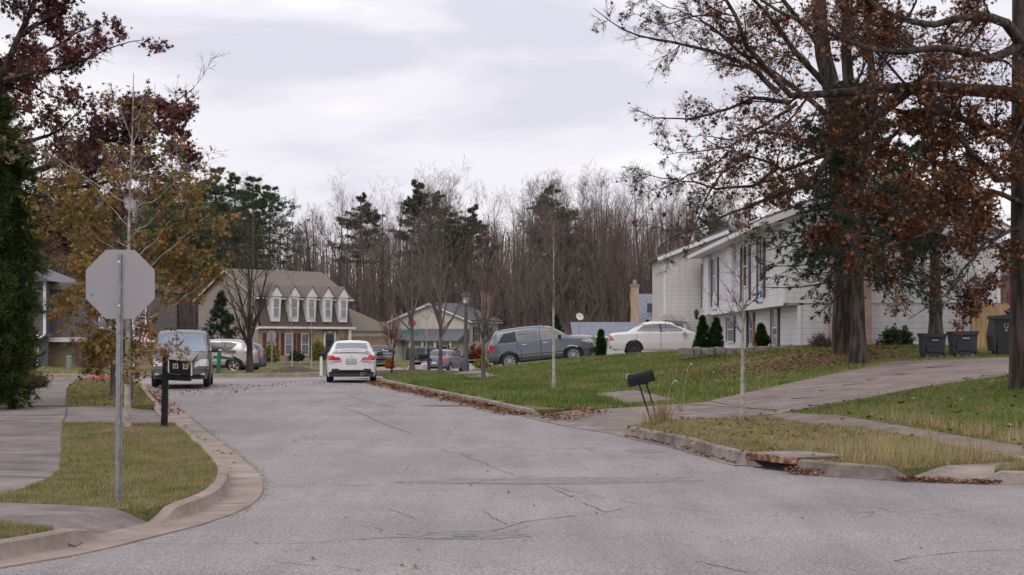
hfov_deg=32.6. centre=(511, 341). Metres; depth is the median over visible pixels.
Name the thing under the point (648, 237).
bare tree
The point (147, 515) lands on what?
lawn
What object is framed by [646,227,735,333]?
gabled house
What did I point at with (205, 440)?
fallen leaves
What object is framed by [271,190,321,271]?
bare tree
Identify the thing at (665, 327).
front window
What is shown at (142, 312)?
window
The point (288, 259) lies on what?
bare tree
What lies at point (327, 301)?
window
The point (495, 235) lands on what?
bare tree
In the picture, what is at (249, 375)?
kerb
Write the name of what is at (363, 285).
bare tree
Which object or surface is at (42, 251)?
bare tree
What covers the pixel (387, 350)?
mailbox
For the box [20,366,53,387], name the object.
weedy shrub
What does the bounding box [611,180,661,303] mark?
bare tree
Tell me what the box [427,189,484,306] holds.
bare tree
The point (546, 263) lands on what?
bare tree
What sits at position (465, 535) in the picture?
valve cover
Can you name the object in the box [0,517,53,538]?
grass
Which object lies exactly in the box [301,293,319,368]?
bare tree
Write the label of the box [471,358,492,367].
yellow bush
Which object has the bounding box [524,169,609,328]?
bare tree
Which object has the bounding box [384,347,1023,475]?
lawn
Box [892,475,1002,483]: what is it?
fallen leaves
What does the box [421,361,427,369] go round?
bucket
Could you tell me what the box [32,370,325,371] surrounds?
footpath
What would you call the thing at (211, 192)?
pine tree
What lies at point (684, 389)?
grass clump
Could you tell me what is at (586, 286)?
bare tree
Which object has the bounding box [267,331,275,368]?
stop sign
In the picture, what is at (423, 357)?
mailbox
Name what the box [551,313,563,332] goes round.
arborvitae
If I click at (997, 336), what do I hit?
wheeled bin
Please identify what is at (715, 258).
window
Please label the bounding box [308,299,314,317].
window
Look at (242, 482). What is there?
kerb
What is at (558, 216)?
pine tree
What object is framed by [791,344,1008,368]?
grass
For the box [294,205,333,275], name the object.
bare tree
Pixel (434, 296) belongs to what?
bare tree
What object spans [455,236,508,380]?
bare tree
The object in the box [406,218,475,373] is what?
bare tree
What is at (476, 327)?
window
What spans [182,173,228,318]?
bare tree
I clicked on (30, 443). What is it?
sidewalk
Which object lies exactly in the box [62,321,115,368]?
bare shrub
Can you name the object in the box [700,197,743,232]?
bare tree
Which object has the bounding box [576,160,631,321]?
bare tree
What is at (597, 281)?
bare tree
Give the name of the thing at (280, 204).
pine tree
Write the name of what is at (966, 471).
kerb ramp
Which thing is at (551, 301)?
bare tree
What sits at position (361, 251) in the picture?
bare tree
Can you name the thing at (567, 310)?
bare tree
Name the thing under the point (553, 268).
bare tree
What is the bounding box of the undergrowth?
[180,307,624,354]
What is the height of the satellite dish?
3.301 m
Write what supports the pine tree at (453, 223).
on the lawn at (404, 364)
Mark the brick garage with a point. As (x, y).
(1005, 296)
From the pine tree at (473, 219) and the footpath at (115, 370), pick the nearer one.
the footpath at (115, 370)
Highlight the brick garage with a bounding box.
[999,241,1009,304]
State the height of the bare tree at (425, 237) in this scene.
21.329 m
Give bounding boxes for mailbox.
[161,349,197,426]
[213,349,235,372]
[317,351,328,375]
[381,345,394,372]
[418,346,431,369]
[626,369,654,418]
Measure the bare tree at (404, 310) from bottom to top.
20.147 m
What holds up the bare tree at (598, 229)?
on the lawn at (404, 364)
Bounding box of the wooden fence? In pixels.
[970,303,1009,347]
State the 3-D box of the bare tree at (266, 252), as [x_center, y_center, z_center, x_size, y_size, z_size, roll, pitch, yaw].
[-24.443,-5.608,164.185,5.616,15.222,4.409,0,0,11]
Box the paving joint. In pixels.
[216,503,246,503]
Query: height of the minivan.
1.896 m
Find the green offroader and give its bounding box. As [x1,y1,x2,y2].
[405,346,436,364]
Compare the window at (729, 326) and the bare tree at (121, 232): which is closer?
the window at (729, 326)
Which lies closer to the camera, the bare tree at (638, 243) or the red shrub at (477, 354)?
the red shrub at (477, 354)
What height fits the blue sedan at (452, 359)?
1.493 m
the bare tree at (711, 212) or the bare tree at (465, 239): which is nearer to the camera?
the bare tree at (711, 212)
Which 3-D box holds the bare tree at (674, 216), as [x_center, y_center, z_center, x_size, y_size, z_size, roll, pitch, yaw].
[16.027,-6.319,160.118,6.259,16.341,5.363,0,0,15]
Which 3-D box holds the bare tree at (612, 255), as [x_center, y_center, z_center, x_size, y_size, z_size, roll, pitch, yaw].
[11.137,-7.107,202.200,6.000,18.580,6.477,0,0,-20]
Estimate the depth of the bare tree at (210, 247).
157.19 m
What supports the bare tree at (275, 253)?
on the lawn at (404, 364)
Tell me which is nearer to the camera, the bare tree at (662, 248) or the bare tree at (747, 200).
the bare tree at (662, 248)
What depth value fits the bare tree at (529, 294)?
149.05 m
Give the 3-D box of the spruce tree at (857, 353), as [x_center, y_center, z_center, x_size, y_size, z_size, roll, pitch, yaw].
[9.502,-3.255,47.697,6.470,7.807,6.505,0,0,0]
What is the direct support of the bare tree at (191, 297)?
on the lawn at (404, 364)
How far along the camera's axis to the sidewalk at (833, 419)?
29.67 m
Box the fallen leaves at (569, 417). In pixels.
[516,403,611,420]
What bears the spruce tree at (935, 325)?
on the lawn at (912, 471)
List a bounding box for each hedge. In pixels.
[287,349,304,360]
[325,337,354,350]
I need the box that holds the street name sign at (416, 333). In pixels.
[402,320,418,335]
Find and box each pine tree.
[33,184,92,278]
[54,180,137,274]
[73,188,170,281]
[119,175,207,340]
[140,175,221,328]
[161,166,267,281]
[176,178,232,285]
[193,171,285,271]
[205,175,306,270]
[224,184,320,270]
[327,191,386,313]
[385,178,454,305]
[406,191,480,294]
[441,204,499,305]
[518,185,579,324]
[538,223,604,321]
[692,206,729,239]
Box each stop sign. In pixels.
[86,250,154,500]
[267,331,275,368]
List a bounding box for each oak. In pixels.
[0,0,229,268]
[0,73,243,426]
[75,280,158,396]
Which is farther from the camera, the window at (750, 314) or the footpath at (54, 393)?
the window at (750, 314)
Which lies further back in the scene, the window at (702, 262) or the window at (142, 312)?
the window at (142, 312)
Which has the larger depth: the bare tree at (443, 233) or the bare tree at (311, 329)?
the bare tree at (443, 233)
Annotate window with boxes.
[99,315,115,328]
[132,307,146,328]
[210,342,236,348]
[273,298,278,317]
[285,333,291,354]
[291,298,297,317]
[301,333,308,354]
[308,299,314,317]
[325,299,330,317]
[340,300,346,317]
[408,348,432,352]
[475,326,477,340]
[637,324,659,331]
[661,324,686,331]
[702,262,703,296]
[713,257,716,294]
[727,316,733,342]
[743,244,747,287]
[749,312,753,344]
[759,238,762,283]
[772,308,776,345]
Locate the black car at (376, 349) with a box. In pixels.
[371,345,395,362]
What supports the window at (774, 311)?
in the white house at (782, 314)
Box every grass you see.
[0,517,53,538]
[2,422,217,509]
[31,366,385,372]
[65,377,153,406]
[383,344,948,408]
[637,414,1023,467]
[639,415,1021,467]
[767,374,1023,445]
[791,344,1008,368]
[808,427,1020,465]
[874,405,1023,444]
[993,460,1023,470]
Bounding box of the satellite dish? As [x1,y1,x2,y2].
[576,313,583,334]
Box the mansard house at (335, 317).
[193,268,393,359]
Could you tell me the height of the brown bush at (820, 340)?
0.838 m
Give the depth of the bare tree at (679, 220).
178.54 m
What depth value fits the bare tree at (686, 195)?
177.46 m
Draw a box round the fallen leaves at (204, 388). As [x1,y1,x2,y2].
[148,384,282,394]
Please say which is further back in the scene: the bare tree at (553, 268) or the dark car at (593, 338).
the dark car at (593, 338)
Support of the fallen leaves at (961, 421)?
on the lawn at (912, 471)
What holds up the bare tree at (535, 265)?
on the lawn at (404, 364)
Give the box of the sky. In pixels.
[0,0,1011,310]
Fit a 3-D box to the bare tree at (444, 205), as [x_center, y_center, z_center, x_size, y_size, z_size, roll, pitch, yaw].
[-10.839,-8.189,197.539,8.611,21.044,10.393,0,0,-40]
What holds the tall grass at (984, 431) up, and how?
on the lawn at (912, 471)
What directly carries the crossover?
on the lawn at (404, 364)
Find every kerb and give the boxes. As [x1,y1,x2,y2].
[0,378,262,568]
[35,365,416,377]
[378,377,748,465]
[791,459,1023,484]
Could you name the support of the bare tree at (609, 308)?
on the lawn at (404, 364)
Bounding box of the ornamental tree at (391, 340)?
[374,307,406,353]
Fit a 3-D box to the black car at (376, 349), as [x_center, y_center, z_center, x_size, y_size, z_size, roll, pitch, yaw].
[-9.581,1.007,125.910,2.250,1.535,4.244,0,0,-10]
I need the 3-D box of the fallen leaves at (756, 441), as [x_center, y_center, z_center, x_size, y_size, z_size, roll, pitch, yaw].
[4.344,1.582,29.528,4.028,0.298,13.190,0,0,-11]
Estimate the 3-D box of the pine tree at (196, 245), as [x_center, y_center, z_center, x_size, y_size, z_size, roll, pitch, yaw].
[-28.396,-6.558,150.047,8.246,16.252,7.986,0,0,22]
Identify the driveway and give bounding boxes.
[542,358,1008,430]
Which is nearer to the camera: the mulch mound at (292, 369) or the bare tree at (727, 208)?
the mulch mound at (292, 369)
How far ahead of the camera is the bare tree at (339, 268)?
167.77 m
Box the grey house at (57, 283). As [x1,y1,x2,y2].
[21,265,183,368]
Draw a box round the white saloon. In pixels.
[608,321,707,353]
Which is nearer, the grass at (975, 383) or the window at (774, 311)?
the grass at (975, 383)
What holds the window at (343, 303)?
in the mansard house at (335, 317)
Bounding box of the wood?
[36,212,1009,332]
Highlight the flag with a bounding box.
[133,321,149,366]
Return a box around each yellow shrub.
[263,341,280,361]
[308,338,326,360]
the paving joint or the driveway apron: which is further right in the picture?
the paving joint
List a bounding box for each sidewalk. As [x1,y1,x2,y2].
[0,407,65,494]
[770,412,1023,458]
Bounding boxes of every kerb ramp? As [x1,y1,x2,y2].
[0,502,146,546]
[914,462,1016,479]
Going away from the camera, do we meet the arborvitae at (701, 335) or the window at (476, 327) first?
the arborvitae at (701, 335)
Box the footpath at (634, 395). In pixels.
[596,390,670,403]
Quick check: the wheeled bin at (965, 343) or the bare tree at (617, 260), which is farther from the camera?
the bare tree at (617, 260)
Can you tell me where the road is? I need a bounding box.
[0,363,1023,574]
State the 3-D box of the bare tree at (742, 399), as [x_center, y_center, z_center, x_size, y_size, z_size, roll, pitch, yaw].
[4.734,-0.513,36.025,1.300,4.696,1.291,0,0,44]
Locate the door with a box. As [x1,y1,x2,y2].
[326,334,333,349]
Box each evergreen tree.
[0,91,53,404]
[0,255,48,409]
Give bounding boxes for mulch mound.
[89,374,115,378]
[95,427,155,432]
[270,366,317,372]
[376,369,465,375]
[438,373,480,375]
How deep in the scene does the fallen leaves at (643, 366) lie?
51.83 m
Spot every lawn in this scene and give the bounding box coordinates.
[0,378,216,538]
[39,359,557,372]
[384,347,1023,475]
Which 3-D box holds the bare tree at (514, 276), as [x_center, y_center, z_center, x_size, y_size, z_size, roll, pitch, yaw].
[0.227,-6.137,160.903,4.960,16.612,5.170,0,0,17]
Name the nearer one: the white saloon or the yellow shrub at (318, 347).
the white saloon
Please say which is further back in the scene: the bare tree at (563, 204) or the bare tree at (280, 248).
the bare tree at (280, 248)
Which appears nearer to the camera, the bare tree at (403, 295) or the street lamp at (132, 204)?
the street lamp at (132, 204)
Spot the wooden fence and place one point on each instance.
(980, 324)
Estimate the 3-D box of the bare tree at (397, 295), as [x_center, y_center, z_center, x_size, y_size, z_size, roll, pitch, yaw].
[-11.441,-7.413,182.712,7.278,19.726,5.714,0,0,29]
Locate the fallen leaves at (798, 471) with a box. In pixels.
[780,465,823,475]
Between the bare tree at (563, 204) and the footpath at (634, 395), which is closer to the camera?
the footpath at (634, 395)
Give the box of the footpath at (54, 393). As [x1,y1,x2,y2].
[16,378,77,405]
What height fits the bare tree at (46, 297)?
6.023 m
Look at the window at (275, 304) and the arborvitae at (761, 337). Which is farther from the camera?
the window at (275, 304)
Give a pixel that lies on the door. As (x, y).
(329, 337)
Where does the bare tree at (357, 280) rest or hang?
on the lawn at (404, 364)
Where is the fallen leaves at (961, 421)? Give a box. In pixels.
[774,371,1023,448]
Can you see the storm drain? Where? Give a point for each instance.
(766, 460)
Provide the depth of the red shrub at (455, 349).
157.97 m
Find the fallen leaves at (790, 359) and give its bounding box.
[659,345,915,384]
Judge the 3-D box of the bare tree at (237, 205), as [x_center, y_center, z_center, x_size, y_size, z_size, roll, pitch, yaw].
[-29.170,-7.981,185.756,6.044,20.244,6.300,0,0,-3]
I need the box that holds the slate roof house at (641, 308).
[570,280,676,355]
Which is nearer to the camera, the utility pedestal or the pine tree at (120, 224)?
the utility pedestal
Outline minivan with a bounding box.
[144,327,218,386]
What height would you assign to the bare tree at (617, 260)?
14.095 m
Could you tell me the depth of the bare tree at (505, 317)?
199.65 m
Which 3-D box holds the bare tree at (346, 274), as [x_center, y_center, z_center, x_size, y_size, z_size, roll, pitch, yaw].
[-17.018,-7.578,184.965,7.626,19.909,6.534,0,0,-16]
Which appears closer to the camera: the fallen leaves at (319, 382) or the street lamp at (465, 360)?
the fallen leaves at (319, 382)
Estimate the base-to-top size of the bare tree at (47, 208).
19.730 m
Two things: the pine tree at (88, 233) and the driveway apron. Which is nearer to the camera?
the driveway apron
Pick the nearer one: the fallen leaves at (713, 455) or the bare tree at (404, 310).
the fallen leaves at (713, 455)
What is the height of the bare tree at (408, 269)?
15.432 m
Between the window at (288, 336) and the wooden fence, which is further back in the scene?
the window at (288, 336)
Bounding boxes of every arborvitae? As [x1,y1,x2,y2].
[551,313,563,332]
[594,328,606,355]
[691,315,710,347]
[707,316,724,347]
[751,322,772,345]
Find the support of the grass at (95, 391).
on the lawn at (147, 515)
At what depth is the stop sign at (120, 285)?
19.19 m
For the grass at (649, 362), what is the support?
on the lawn at (912, 471)
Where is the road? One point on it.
(725, 519)
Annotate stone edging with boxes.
[276,361,326,365]
[678,346,793,355]
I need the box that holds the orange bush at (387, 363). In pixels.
[384,358,396,368]
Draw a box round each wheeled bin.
[917,333,946,357]
[946,331,978,356]
[986,314,1009,355]
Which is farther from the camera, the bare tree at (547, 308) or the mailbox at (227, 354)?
the bare tree at (547, 308)
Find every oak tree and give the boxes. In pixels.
[590,0,1023,390]
[656,0,992,354]
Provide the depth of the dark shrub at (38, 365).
69.96 m
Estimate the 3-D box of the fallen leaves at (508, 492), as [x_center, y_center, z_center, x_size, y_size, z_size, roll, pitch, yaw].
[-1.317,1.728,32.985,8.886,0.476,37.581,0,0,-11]
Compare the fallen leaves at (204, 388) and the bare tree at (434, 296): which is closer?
the fallen leaves at (204, 388)
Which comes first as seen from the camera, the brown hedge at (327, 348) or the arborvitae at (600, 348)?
the arborvitae at (600, 348)
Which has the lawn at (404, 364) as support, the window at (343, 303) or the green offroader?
the green offroader
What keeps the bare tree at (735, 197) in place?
on the lawn at (404, 364)
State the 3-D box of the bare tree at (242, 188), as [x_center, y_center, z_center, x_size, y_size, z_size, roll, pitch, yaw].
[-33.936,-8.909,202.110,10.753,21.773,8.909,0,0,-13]
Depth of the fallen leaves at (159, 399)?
44.55 m
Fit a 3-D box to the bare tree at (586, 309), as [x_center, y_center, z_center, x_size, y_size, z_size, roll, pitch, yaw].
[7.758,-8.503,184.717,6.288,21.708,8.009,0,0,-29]
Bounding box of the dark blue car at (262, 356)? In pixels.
[252,342,266,369]
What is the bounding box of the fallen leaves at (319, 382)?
[272,380,378,386]
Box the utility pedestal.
[66,356,71,371]
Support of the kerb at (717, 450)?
on the road
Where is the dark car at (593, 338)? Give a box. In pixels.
[558,335,606,359]
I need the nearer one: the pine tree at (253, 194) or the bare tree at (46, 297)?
the bare tree at (46, 297)
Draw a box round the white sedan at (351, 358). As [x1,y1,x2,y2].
[320,340,382,381]
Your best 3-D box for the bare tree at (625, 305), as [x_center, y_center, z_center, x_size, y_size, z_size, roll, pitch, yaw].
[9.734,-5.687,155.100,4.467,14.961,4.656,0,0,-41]
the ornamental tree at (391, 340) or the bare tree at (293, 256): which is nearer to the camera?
the ornamental tree at (391, 340)
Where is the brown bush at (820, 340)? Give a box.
[803,331,831,348]
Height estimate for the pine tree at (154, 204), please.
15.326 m
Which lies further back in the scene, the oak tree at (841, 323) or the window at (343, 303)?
the window at (343, 303)
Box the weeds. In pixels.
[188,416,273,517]
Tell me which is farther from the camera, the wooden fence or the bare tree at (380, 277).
the bare tree at (380, 277)
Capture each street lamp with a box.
[121,189,138,399]
[461,292,469,370]
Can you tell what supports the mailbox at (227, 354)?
on the lawn at (404, 364)
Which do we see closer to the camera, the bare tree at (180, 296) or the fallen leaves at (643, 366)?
the fallen leaves at (643, 366)
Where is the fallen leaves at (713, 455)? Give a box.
[624,435,735,463]
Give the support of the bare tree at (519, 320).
on the lawn at (404, 364)
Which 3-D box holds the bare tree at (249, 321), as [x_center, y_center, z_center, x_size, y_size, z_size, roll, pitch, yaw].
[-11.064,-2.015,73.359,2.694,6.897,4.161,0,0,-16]
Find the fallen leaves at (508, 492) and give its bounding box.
[202,392,990,569]
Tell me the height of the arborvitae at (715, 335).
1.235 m
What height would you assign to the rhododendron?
1.034 m
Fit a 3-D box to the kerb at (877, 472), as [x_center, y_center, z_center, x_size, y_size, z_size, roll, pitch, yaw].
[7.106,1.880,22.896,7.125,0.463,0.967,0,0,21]
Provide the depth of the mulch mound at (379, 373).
66.41 m
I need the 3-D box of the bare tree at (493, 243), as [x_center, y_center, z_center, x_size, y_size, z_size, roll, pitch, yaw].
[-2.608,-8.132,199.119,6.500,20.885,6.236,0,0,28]
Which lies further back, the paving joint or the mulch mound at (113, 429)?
the mulch mound at (113, 429)
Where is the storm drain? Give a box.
[746,450,848,471]
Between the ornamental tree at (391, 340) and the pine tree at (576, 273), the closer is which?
the ornamental tree at (391, 340)
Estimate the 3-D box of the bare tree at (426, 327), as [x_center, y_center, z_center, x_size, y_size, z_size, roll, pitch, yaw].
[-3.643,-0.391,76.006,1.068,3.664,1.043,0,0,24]
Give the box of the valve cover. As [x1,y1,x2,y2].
[452,534,478,536]
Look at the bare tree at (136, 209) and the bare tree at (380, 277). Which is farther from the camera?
the bare tree at (380, 277)
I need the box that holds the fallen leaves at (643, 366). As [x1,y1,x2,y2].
[388,344,889,402]
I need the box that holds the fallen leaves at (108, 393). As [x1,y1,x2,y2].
[66,378,156,406]
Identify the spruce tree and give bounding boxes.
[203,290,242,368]
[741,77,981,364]
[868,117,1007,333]
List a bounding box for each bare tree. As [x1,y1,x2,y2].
[19,215,51,269]
[26,266,52,331]
[30,173,62,270]
[34,177,85,336]
[42,174,72,270]
[79,158,127,216]
[99,168,149,248]
[115,187,142,246]
[123,169,184,245]
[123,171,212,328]
[126,167,156,282]
[173,199,197,302]
[180,199,212,326]
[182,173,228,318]
[182,194,199,329]
[197,200,226,286]
[198,232,229,287]
[214,213,277,371]
[223,170,261,265]
[226,171,264,214]
[256,209,277,267]
[262,227,281,268]
[265,220,295,268]
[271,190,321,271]
[275,229,304,270]
[276,268,308,366]
[286,219,336,279]
[291,217,325,271]
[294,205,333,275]
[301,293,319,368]
[308,170,385,295]
[322,179,377,310]
[333,225,378,312]
[343,225,378,314]
[345,187,388,316]
[347,207,396,319]
[355,179,418,321]
[365,194,407,321]
[373,234,444,369]
[374,178,434,316]
[384,189,455,313]
[386,176,461,307]
[387,224,426,308]
[396,162,454,303]
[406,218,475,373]
[407,160,462,282]
[408,174,468,304]
[415,299,436,362]
[425,155,488,302]
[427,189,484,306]
[432,172,479,302]
[446,180,499,303]
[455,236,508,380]
[461,185,510,300]
[461,209,507,310]
[472,179,513,316]
[478,228,512,329]
[492,186,544,325]
[499,203,558,352]
[502,174,546,326]
[508,170,575,325]
[508,235,537,325]
[510,188,545,323]
[512,182,557,325]
[523,175,578,325]
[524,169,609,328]
[524,200,581,388]
[525,202,580,325]
[526,168,593,334]
[530,203,570,322]
[542,177,590,329]
[545,193,587,329]
[561,177,614,321]
[565,197,620,321]
[567,162,618,321]
[575,196,631,321]
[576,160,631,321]
[578,159,649,320]
[590,171,645,321]
[591,182,647,321]
[593,203,632,320]
[596,162,668,293]
[599,212,651,321]
[601,194,650,321]
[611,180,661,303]
[621,189,654,293]
[622,180,669,293]
[635,175,709,293]
[642,192,675,292]
[642,199,681,293]
[654,197,695,252]
[664,189,695,249]
[665,181,707,247]
[665,197,690,251]
[673,203,703,246]
[688,193,729,236]
[691,178,748,239]
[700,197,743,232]
[702,205,781,416]
[704,192,752,228]
[707,195,734,230]
[736,182,758,221]
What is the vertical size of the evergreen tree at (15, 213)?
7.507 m
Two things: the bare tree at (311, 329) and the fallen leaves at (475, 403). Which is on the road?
the fallen leaves at (475, 403)
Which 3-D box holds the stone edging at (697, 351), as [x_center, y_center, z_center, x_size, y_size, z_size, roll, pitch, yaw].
[7.430,0.304,56.587,4.061,0.301,0.426,0,0,0]
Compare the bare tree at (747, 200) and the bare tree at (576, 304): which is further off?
the bare tree at (747, 200)
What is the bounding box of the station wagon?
[486,324,595,365]
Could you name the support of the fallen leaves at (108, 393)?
on the lawn at (147, 515)
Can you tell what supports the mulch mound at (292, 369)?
on the lawn at (404, 364)
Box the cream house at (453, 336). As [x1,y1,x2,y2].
[381,293,502,359]
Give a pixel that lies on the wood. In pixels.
(323, 261)
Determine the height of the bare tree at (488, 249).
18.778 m
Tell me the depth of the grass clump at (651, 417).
33.40 m
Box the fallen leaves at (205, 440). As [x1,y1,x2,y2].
[175,422,234,470]
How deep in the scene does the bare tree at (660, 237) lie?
202.96 m
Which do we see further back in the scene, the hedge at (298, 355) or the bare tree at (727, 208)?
the bare tree at (727, 208)
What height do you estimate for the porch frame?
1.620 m
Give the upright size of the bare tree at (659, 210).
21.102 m
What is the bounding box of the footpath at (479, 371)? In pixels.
[456,370,503,378]
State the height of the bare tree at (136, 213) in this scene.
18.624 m
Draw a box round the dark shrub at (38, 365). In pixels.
[20,347,44,371]
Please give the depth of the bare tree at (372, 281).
164.31 m
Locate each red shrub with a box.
[443,346,459,355]
[468,340,485,362]
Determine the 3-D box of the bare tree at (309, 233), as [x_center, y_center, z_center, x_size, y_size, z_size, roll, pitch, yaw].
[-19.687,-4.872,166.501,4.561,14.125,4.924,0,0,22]
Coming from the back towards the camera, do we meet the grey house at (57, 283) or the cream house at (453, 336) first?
the cream house at (453, 336)
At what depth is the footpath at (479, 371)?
63.62 m
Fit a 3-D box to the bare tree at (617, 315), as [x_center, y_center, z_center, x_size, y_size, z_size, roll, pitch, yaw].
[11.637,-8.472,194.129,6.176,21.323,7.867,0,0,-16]
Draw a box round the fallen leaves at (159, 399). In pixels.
[147,389,186,414]
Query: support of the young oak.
on the lawn at (147, 515)
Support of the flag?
on the lawn at (404, 364)
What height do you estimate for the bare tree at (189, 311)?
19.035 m
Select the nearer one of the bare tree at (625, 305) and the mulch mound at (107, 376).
the mulch mound at (107, 376)
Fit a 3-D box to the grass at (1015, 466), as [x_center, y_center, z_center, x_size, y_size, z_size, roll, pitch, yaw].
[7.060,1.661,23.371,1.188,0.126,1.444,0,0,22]
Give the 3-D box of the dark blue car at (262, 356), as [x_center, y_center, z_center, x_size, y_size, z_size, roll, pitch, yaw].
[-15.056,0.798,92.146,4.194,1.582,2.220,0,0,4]
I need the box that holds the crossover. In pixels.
[210,339,258,370]
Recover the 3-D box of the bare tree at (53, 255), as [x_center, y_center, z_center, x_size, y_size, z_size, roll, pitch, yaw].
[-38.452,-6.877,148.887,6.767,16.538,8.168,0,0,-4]
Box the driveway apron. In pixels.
[63,406,160,422]
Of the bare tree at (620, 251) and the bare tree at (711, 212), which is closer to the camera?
the bare tree at (620, 251)
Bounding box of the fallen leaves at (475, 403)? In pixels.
[366,379,526,415]
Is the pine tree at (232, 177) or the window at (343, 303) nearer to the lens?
the window at (343, 303)
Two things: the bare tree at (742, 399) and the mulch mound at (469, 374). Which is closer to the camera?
the bare tree at (742, 399)
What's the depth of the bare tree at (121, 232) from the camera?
147.48 m
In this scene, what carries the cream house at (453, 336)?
on the lawn at (404, 364)
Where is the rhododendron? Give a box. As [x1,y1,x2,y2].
[875,322,916,345]
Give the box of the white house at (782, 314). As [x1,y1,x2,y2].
[687,171,1009,347]
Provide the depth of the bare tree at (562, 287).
164.36 m
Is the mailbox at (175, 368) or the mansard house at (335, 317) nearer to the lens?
the mailbox at (175, 368)
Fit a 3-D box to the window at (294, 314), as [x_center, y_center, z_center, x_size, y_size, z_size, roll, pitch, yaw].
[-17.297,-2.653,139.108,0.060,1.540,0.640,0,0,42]
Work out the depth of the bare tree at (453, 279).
178.25 m
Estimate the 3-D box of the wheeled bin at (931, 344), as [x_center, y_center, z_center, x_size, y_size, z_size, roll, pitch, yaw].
[11.833,0.145,49.246,0.708,0.735,0.708,1,0,0]
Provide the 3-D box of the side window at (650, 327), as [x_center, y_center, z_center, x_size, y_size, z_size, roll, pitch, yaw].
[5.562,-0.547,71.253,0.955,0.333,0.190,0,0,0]
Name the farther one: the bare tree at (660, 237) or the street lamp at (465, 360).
the bare tree at (660, 237)
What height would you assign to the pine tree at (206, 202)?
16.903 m
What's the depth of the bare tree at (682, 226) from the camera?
145.54 m
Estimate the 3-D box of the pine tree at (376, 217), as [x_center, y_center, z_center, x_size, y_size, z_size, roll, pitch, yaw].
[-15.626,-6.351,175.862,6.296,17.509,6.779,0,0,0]
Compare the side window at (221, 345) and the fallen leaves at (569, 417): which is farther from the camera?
the side window at (221, 345)
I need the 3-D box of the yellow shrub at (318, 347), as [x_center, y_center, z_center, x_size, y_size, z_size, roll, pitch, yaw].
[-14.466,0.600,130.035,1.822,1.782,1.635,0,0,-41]
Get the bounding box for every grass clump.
[639,411,662,423]
[648,380,679,422]
[677,363,692,411]
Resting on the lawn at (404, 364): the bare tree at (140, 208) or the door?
the bare tree at (140, 208)
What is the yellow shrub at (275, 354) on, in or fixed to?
on the lawn at (404, 364)
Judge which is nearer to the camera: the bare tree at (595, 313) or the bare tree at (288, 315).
the bare tree at (288, 315)
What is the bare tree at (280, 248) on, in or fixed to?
on the lawn at (404, 364)
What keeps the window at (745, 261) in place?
in the white house at (782, 314)
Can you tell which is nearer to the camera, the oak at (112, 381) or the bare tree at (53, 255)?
the oak at (112, 381)
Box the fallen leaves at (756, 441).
[631,413,1011,468]
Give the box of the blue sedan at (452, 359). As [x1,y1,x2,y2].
[424,349,462,370]
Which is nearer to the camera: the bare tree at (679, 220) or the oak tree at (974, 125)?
the oak tree at (974, 125)
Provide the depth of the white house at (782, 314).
58.41 m
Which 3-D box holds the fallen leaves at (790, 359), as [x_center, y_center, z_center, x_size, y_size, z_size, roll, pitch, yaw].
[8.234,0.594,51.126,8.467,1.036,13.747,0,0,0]
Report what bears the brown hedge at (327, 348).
on the lawn at (404, 364)
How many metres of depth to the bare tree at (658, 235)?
205.61 m
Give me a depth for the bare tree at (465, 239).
194.91 m
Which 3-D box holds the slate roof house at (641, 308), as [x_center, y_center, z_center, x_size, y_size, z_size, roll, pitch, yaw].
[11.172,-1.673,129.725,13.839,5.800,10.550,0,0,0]
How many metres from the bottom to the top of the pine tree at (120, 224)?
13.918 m
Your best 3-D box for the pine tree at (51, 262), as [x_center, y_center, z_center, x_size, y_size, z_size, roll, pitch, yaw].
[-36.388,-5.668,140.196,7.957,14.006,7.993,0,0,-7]
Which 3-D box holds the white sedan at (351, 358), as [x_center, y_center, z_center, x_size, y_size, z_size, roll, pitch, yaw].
[-5.709,0.684,62.256,2.255,1.459,4.571,0,0,-5]
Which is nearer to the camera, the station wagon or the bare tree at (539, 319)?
the station wagon
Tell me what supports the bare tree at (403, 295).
on the mulch mound at (379, 373)
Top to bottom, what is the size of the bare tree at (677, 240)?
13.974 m
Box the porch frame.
[659,314,688,328]
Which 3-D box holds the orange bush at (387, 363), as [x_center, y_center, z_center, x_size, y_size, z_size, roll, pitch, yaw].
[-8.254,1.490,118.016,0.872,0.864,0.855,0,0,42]
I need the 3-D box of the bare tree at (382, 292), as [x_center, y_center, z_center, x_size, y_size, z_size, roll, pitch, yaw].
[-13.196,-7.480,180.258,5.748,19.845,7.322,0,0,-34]
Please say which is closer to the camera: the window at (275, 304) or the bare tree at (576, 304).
the window at (275, 304)

